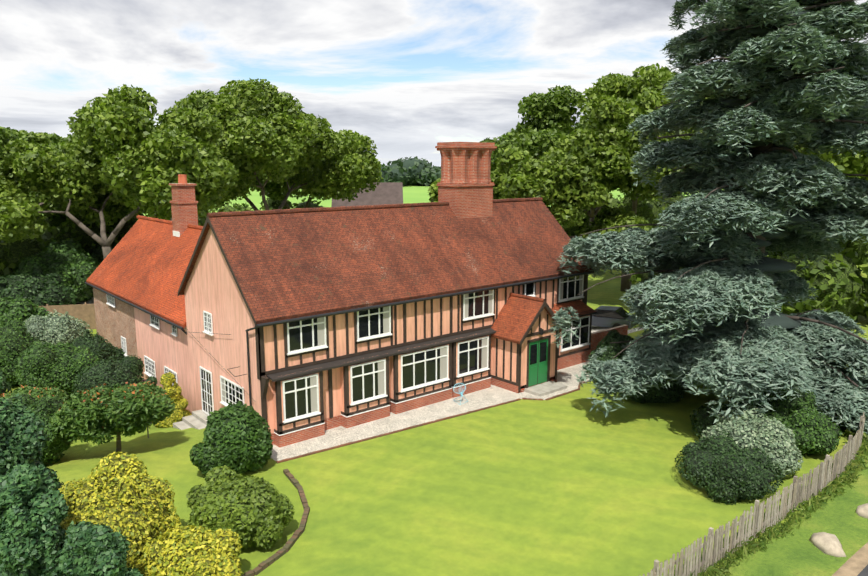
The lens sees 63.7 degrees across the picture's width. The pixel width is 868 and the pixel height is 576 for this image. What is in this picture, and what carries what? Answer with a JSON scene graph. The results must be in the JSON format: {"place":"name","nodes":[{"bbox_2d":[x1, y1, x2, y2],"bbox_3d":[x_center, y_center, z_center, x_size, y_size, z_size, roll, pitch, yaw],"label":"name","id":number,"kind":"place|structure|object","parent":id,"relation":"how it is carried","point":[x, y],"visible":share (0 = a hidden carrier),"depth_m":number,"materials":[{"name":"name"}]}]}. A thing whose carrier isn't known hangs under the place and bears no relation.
{"place":"outdoors","nodes":[
{"label":"outdoors","id":0,"kind":"place"},
{"bbox_2d":[331,182,402,206],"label":"barn","id":1,"kind":"structure","parent":0,"point":[383,193],"depth_m":82.88,"materials":[{"name":"tile"}]},
{"bbox_2d":[221,275,582,412],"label":"curtains","id":2,"kind":"object","parent":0,"point":[321,341],"visible":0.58,"depth_m":28.72,"materials":[{"name":"white fabric"}]},
{"bbox_2d":[0,0,867,166],"label":"sky","id":3,"kind":"structure","parent":0,"point":[409,77],"materials":[{"name":"white"}]},
{"bbox_2d":[5,255,867,575],"bbox_3d":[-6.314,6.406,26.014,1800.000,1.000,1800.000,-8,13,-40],"label":"ground","id":4,"kind":"structure","parent":0,"point":[569,485],"depth_m":22.57,"materials":[{"name":"green plant"}]},
{"bbox_2d":[0,368,11,395],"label":"shrub","id":5,"kind":"object","parent":4,"relation":"on","point":[8,387],"depth_m":31.53,"materials":[{"name":"green plant"}]},
{"bbox_2d":[0,319,40,385],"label":"shrub","id":6,"kind":"object","parent":4,"relation":"on","point":[8,344],"depth_m":35.74,"materials":[{"name":"green plant"}]},
{"bbox_2d":[0,294,49,325],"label":"hedge","id":7,"kind":"object","parent":4,"relation":"on","point":[3,317],"depth_m":42.05,"materials":[{"name":"green plant"}]},
{"bbox_2d":[0,375,64,490],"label":"bush","id":8,"kind":"object","parent":4,"relation":"on","point":[35,458],"depth_m":18.60,"materials":[{"name":"green plant"}]},
{"bbox_2d":[0,463,68,575],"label":"bush","id":9,"kind":"object","parent":4,"relation":"on","point":[24,496],"depth_m":15.39,"materials":[{"name":"green plant"}]},
{"bbox_2d":[1,386,68,403],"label":"rowan tree","id":10,"kind":"object","parent":4,"relation":"on","point":[61,394],"visible":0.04,"depth_m":28.23,"materials":[{"name":"green plant"}]},
{"bbox_2d":[0,385,60,397],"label":"rowan berries","id":11,"kind":"object","parent":10,"relation":"on","point":[29,391],"visible":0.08,"depth_m":28.13,"materials":[{"name":"plant"}]},
{"bbox_2d":[15,129,61,230],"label":"tree","id":12,"kind":"object","parent":4,"relation":"on","point":[38,137],"depth_m":68.53,"materials":[{"name":"green plant"}]},
{"bbox_2d":[7,391,74,465],"bbox_3d":[-15.305,5.151,25.183,4.122,2.833,3.484,-8,13,-40],"label":"shrub","id":13,"kind":"object","parent":4,"relation":"on","point":[60,454],"depth_m":25.22,"materials":[{"name":"green plant"}]},
{"bbox_2d":[0,126,99,217],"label":"tree","id":14,"kind":"object","parent":4,"relation":"on","point":[7,134],"depth_m":60.65,"materials":[{"name":"green plant"}]},
{"bbox_2d":[15,341,98,397],"bbox_3d":[-18.576,3.959,34.341,3.438,2.959,3.956,-8,13,-40],"label":"shrub","id":15,"kind":"object","parent":4,"relation":"on","point":[30,369],"depth_m":33.20,"materials":[{"name":"green plant"}]},
{"bbox_2d":[15,239,100,303],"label":"hedge","id":16,"kind":"object","parent":4,"relation":"on","point":[83,288],"depth_m":56.22,"materials":[{"name":"green plant"}]},
{"bbox_2d":[23,309,92,345],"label":"shrub","id":17,"kind":"object","parent":4,"relation":"on","point":[83,324],"depth_m":40.60,"materials":[{"name":"green plant"}]},
{"bbox_2d":[44,132,72,143],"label":"tree","id":18,"kind":"object","parent":4,"relation":"on","point":[54,138],"visible":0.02,"depth_m":71.66,"materials":[{"name":"green plant"}]},
{"bbox_2d":[35,302,95,328],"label":"closeboard fence","id":19,"kind":"object","parent":4,"relation":"on","point":[85,312],"visible":0.21,"depth_m":48.26,"materials":[{"name":"brown wood"}]},
{"bbox_2d":[69,329,125,363],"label":"shrub","id":20,"kind":"object","parent":4,"relation":"on","point":[113,351],"depth_m":37.23,"materials":[{"name":"green plant"}]},
{"bbox_2d":[81,237,117,263],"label":"hedge","id":21,"kind":"object","parent":4,"relation":"on","point":[94,254],"depth_m":62.18,"materials":[{"name":"green plant"}]},
{"bbox_2d":[58,521,142,575],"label":"bush","id":22,"kind":"object","parent":4,"relation":"on","point":[99,548],"depth_m":14.84,"materials":[{"name":"green plant"}]},
{"bbox_2d":[72,354,143,393],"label":"shrub","id":23,"kind":"object","parent":4,"relation":"on","point":[139,378],"depth_m":32.51,"materials":[{"name":"green plant"}]},
{"bbox_2d":[48,381,175,454],"bbox_3d":[-11.684,4.759,25.675,4.430,2.761,2.931,-1,10,-5],"label":"rowan tree","id":24,"kind":"object","parent":4,"relation":"on","point":[137,414],"depth_m":24.71,"materials":[{"name":"green plant"}]},
{"bbox_2d":[59,381,166,429],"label":"rowan berries","id":25,"kind":"object","parent":24,"relation":"attached to","point":[134,384],"visible":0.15,"depth_m":24.88,"materials":[{"name":"plant"}]},
{"bbox_2d":[93,288,137,356],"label":"house wall","id":26,"kind":"structure","parent":4,"relation":"on","point":[113,325],"depth_m":39.47,"materials":[{"name":"beige paint"}]},
{"bbox_2d":[0,84,238,258],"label":"ash tree","id":27,"kind":"object","parent":4,"relation":"on","point":[122,148],"depth_m":51.16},
{"bbox_2d":[112,383,126,388],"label":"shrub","id":28,"kind":"object","parent":4,"relation":"on","point":[116,385],"depth_m":29.81,"materials":[{"name":"green plant"}]},
{"bbox_2d":[58,451,180,567],"bbox_3d":[-8.571,5.893,17.895,3.926,2.951,4.020,-8,13,-40],"label":"yellow shrub","id":29,"kind":"object","parent":4,"relation":"on","point":[92,476],"depth_m":17.44,"materials":[{"name":"yellow plant"}]},
{"bbox_2d":[146,376,157,385],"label":"green shrub","id":30,"kind":"object","parent":4,"relation":"on","point":[153,380],"depth_m":31.24,"materials":[{"name":"green plant"}]},
{"bbox_2d":[50,175,254,220],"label":"tree","id":31,"kind":"object","parent":4,"relation":"on","point":[122,213],"depth_m":60.44,"materials":[{"name":"green plant"}]},
{"bbox_2d":[131,524,243,575],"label":"yellow shrub","id":32,"kind":"object","parent":4,"relation":"on","point":[216,568],"depth_m":16.58,"materials":[{"name":"yellow plant"}]},
{"bbox_2d":[134,228,261,415],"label":"house wall","id":33,"kind":"structure","parent":4,"relation":"on","point":[212,288],"depth_m":28.61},
{"bbox_2d":[86,215,202,327],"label":"roof","id":34,"kind":"structure","parent":33,"relation":"on","point":[144,263],"depth_m":37.40,"materials":[{"name":"orange tile"}]},
{"bbox_2d":[189,401,272,475],"bbox_3d":[-6.900,5.056,23.709,2.858,2.559,2.268,-8,13,-40],"label":"bed shrub","id":35,"kind":"object","parent":4,"relation":"on","point":[221,455],"depth_m":23.08,"materials":[{"name":"green plant"}]},
{"bbox_2d":[186,465,294,549],"bbox_3d":[-5.614,6.125,19.662,2.730,1.873,3.400,-8,13,-40],"label":"bed shrub","id":36,"kind":"object","parent":4,"relation":"on","point":[224,520],"depth_m":18.90,"materials":[{"name":"green plant"}]},
{"bbox_2d":[241,469,309,575],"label":"garden edging","id":37,"kind":"object","parent":4,"relation":"on","point":[278,554],"visible":0.92,"depth_m":19.62,"materials":[{"name":"brown wood"}]},
{"bbox_2d":[171,78,382,210],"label":"tree","id":38,"kind":"object","parent":4,"relation":"on","point":[269,129],"depth_m":61.74,"materials":[{"name":"green plant"}]},
{"bbox_2d":[251,174,326,208],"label":"tree","id":39,"kind":"object","parent":4,"relation":"on","point":[273,190],"depth_m":84.81,"materials":[{"name":"green plant"}]},
{"bbox_2d":[76,297,653,460],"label":"gravel paths","id":40,"kind":"structure","parent":4,"relation":"on","point":[479,399],"depth_m":29.30,"materials":[{"name":"beige gravel"}]},
{"bbox_2d":[0,263,76,305],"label":"hedge","id":41,"kind":"object","parent":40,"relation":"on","point":[58,284],"depth_m":48.96,"materials":[{"name":"green plant"}]},
{"bbox_2d":[154,372,191,427],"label":"golden shrub","id":42,"kind":"object","parent":40,"relation":"on","point":[182,409],"depth_m":30.03,"materials":[{"name":"yellow plant"}]},
{"bbox_2d":[453,383,467,404],"bbox_3d":[1.181,4.625,30.744,0.677,0.843,0.751,0,10,2],"label":"acapulco chair","id":43,"kind":"object","parent":40,"relation":"on","point":[461,393],"visible":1,"depth_m":30.75,"materials":[{"name":"white"}]},
{"bbox_2d":[588,330,633,358],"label":"shrub","id":44,"kind":"object","parent":40,"relation":"on","point":[601,342],"depth_m":35.41,"materials":[{"name":"green plant"}]},
{"bbox_2d":[592,305,636,328],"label":"parked car","id":45,"kind":"object","parent":40,"relation":"on","point":[603,321],"depth_m":45.71,"materials":[{"name":"black metal"}]},
{"bbox_2d":[173,381,567,429],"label":"steps","id":46,"kind":"structure","parent":4,"relation":"on","point":[196,419],"depth_m":30.01,"materials":[{"name":"beige stone"}]},
{"bbox_2d":[42,185,722,216],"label":"field crop","id":47,"kind":"object","parent":4,"relation":"on","point":[415,194],"depth_m":234.09,"materials":[{"name":"plant"}]},
{"bbox_2d":[169,142,627,446],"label":"brick chimney plinths","id":48,"kind":"object","parent":4,"relation":"on","point":[465,184],"visible":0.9,"depth_m":34.58,"materials":[{"name":"brick"}]},
{"bbox_2d":[178,174,186,183],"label":"house chimney pots","id":49,"kind":"object","parent":48,"relation":"on","point":[182,178],"visible":1,"depth_m":37.52,"materials":[{"name":"orange ceramic"}]},
{"bbox_2d":[263,279,589,432],"bbox_3d":[1.479,2.672,30.853,18.900,5.250,1.900,-8,13,-40],"label":"house front plaster","id":50,"kind":"object","parent":48,"relation":"attached to","point":[337,386],"visible":0.31,"depth_m":29.45,"materials":[{"name":"paint"}]},
{"bbox_2d":[86,216,591,434],"bbox_3d":[-5.703,-0.556,38.893,19.330,8.580,24.750,-8,13,-40],"label":"timber framing","id":51,"kind":"object","parent":50,"relation":"attached to","point":[260,360],"visible":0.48,"depth_m":29.05,"materials":[{"name":"black wood"}]},
{"bbox_2d":[179,197,592,323],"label":"house roof","id":52,"kind":"structure","parent":51,"relation":"on","point":[285,264],"depth_m":30.00,"materials":[{"name":"red tile"}]},
{"bbox_2d":[85,271,593,407],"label":"house gutters","id":53,"kind":"object","parent":52,"relation":"attached to","point":[541,330],"visible":0.79,"depth_m":29.39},
{"bbox_2d":[528,338,547,386],"bbox_3d":[4.855,3.473,32.684,1.360,2.130,0.065,-8,13,-40],"label":"front door","id":54,"kind":"structure","parent":51,"relation":"in","point":[538,369],"depth_m":32.71,"materials":[{"name":"green wood"}]},
{"bbox_2d":[491,292,595,343],"bbox_3d":[5.936,1.040,34.175,7.300,1.874,2.130,-8,13,-40],"label":"porch roof","id":55,"kind":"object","parent":51,"relation":"on","point":[515,317],"visible":0.79,"depth_m":32.46,"materials":[{"name":"orange tile"}]},
{"bbox_2d":[106,231,589,435],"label":"window frames","id":56,"kind":"structure","parent":50,"relation":"in","point":[301,350],"depth_m":29.13,"materials":[{"name":"white wood"}]},
{"bbox_2d":[107,276,588,418],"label":"window panes","id":57,"kind":"structure","parent":56,"relation":"in","point":[294,339],"depth_m":29.41,"materials":[{"name":"glass"}]},
{"bbox_2d":[266,312,596,381],"bbox_3d":[-0.171,-0.433,32.373,18.620,5.010,5.150,-8,13,-40],"label":"ledge","id":58,"kind":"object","parent":50,"relation":"attached to","point":[287,374],"depth_m":28.34,"materials":[{"name":"black wood"}]},
{"bbox_2d":[251,156,612,187],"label":"woodland trees","id":59,"kind":"object","parent":4,"relation":"on","point":[431,174],"visible":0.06,"depth_m":346.59,"materials":[{"name":"green plant"}]},
{"bbox_2d":[276,380,589,463],"bbox_3d":[2.691,5.178,29.929,19.707,0.078,0.944,-7,12,-35],"label":"path edging","id":60,"kind":"object","parent":4,"relation":"on","point":[376,436],"visible":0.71,"depth_m":27.94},
{"bbox_2d":[0,189,867,322],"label":"hedgerow","id":61,"kind":"object","parent":4,"relation":"on","point":[16,249],"depth_m":56.77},
{"bbox_2d":[378,158,490,184],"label":"horizon trees","id":62,"kind":"object","parent":4,"relation":"on","point":[407,163],"visible":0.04,"depth_m":348.02,"materials":[{"name":"green plant"}]},
{"bbox_2d":[480,121,570,170],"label":"tree","id":63,"kind":"object","parent":4,"relation":"on","point":[494,165],"visible":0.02,"depth_m":92.85,"materials":[{"name":"green plant"}]},
{"bbox_2d":[428,146,651,238],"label":"tree","id":64,"kind":"object","parent":4,"relation":"on","point":[569,187],"depth_m":53.24,"materials":[{"name":"green plant"}]},
{"bbox_2d":[491,77,637,270],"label":"tree","id":65,"kind":"object","parent":4,"relation":"on","point":[547,119],"depth_m":66.38,"materials":[{"name":"green plant"}]},
{"bbox_2d":[596,343,626,370],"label":"shrub","id":66,"kind":"object","parent":4,"relation":"on","point":[608,355],"depth_m":33.19,"materials":[{"name":"green plant"}]},
{"bbox_2d":[537,63,710,291],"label":"tree","id":67,"kind":"object","parent":4,"relation":"on","point":[606,144],"depth_m":54.26,"materials":[{"name":"green plant"}]},
{"bbox_2d":[621,372,684,403],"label":"shrub","id":68,"kind":"object","parent":4,"relation":"on","point":[653,399],"depth_m":30.17,"materials":[{"name":"green plant"}]},
{"bbox_2d":[548,0,867,434],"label":"cedar tree","id":69,"kind":"object","parent":4,"relation":"on","point":[682,349],"depth_m":28.54,"materials":[{"name":"green plant"}]},
{"bbox_2d":[689,403,767,438],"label":"weedy shrub","id":70,"kind":"object","parent":4,"relation":"on","point":[697,423],"depth_m":26.68,"materials":[{"name":"green plant"}]},
{"bbox_2d":[674,429,784,504],"bbox_3d":[9.727,5.747,22.929,3.619,1.634,3.380,-8,13,-40],"label":"juniper shrub","id":71,"kind":"object","parent":4,"relation":"on","point":[745,494],"depth_m":22.00,"materials":[{"name":"green plant"}]},
{"bbox_2d":[639,412,864,575],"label":"picket fence","id":72,"kind":"object","parent":4,"relation":"on","point":[796,492],"visible":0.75,"depth_m":19.54,"materials":[{"name":"grey wood"}]},
{"bbox_2d":[701,405,803,475],"bbox_3d":[11.003,5.252,24.113,2.606,1.990,3.205,-8,13,-40],"label":"rhododendron shrub","id":73,"kind":"object","parent":4,"relation":"on","point":[788,443],"depth_m":23.40,"materials":[{"name":"green plant"}]},
{"bbox_2d":[668,416,867,575],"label":"verge long grass","id":74,"kind":"structure","parent":4,"relation":"on","point":[835,484],"depth_m":20.50,"materials":[{"name":"green plant"}]},
{"bbox_2d":[731,381,820,413],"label":"weedy shrub","id":75,"kind":"object","parent":4,"relation":"on","point":[784,404],"depth_m":26.98,"materials":[{"name":"green plant"}]},
{"bbox_2d":[750,404,842,454],"bbox_3d":[13.295,5.055,25.986,3.183,1.737,3.603,-8,13,-40],"label":"weedy shrub","id":76,"kind":"object","parent":4,"relation":"on","point":[827,443],"depth_m":24.79,"materials":[{"name":"green plant"}]},
{"bbox_2d":[785,141,867,289],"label":"tree","id":77,"kind":"object","parent":4,"relation":"on","point":[851,165],"depth_m":42.42,"materials":[{"name":"green plant"}]},
{"bbox_2d":[809,532,846,556],"bbox_3d":[10.871,7.010,19.137,0.767,0.353,0.970,-1,10,-5],"label":"boulder","id":78,"kind":"object","parent":4,"relation":"on","point":[827,543],"visible":0.98,"depth_m":19.06,"materials":[{"name":"beige stone"}]},
{"bbox_2d":[832,542,867,575],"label":"bare earth verge","id":79,"kind":"structure","parent":4,"relation":"on","point":[856,564],"depth_m":18.33,"materials":[{"name":"beige soil"}]},
{"bbox_2d":[856,503,867,518],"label":"boulder","id":80,"kind":"object","parent":4,"relation":"on","point":[861,510],"visible":0.82,"depth_m":20.90,"materials":[{"name":"beige stone"}]},
{"bbox_2d":[694,10,829,328],"bbox_3d":[14.834,-8.580,31.481,7.666,24.483,5.969,-8,13,-40],"label":"conifer tree","id":81,"kind":"object","parent":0,"point":[768,266],"visible":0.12,"depth_m":30.94,"materials":[{"name":"green plant"}]},
{"bbox_2d":[715,433,867,575],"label":"grass verge","id":82,"kind":"structure","parent":0,"point":[798,553],"depth_m":19.36,"materials":[{"name":"green plant"}]},
{"bbox_2d":[857,565,867,575],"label":"road asphalt","id":83,"kind":"structure","parent":0,"point":[864,572],"depth_m":17.96,"materials":[{"name":"grey asphalt"}]}
]}

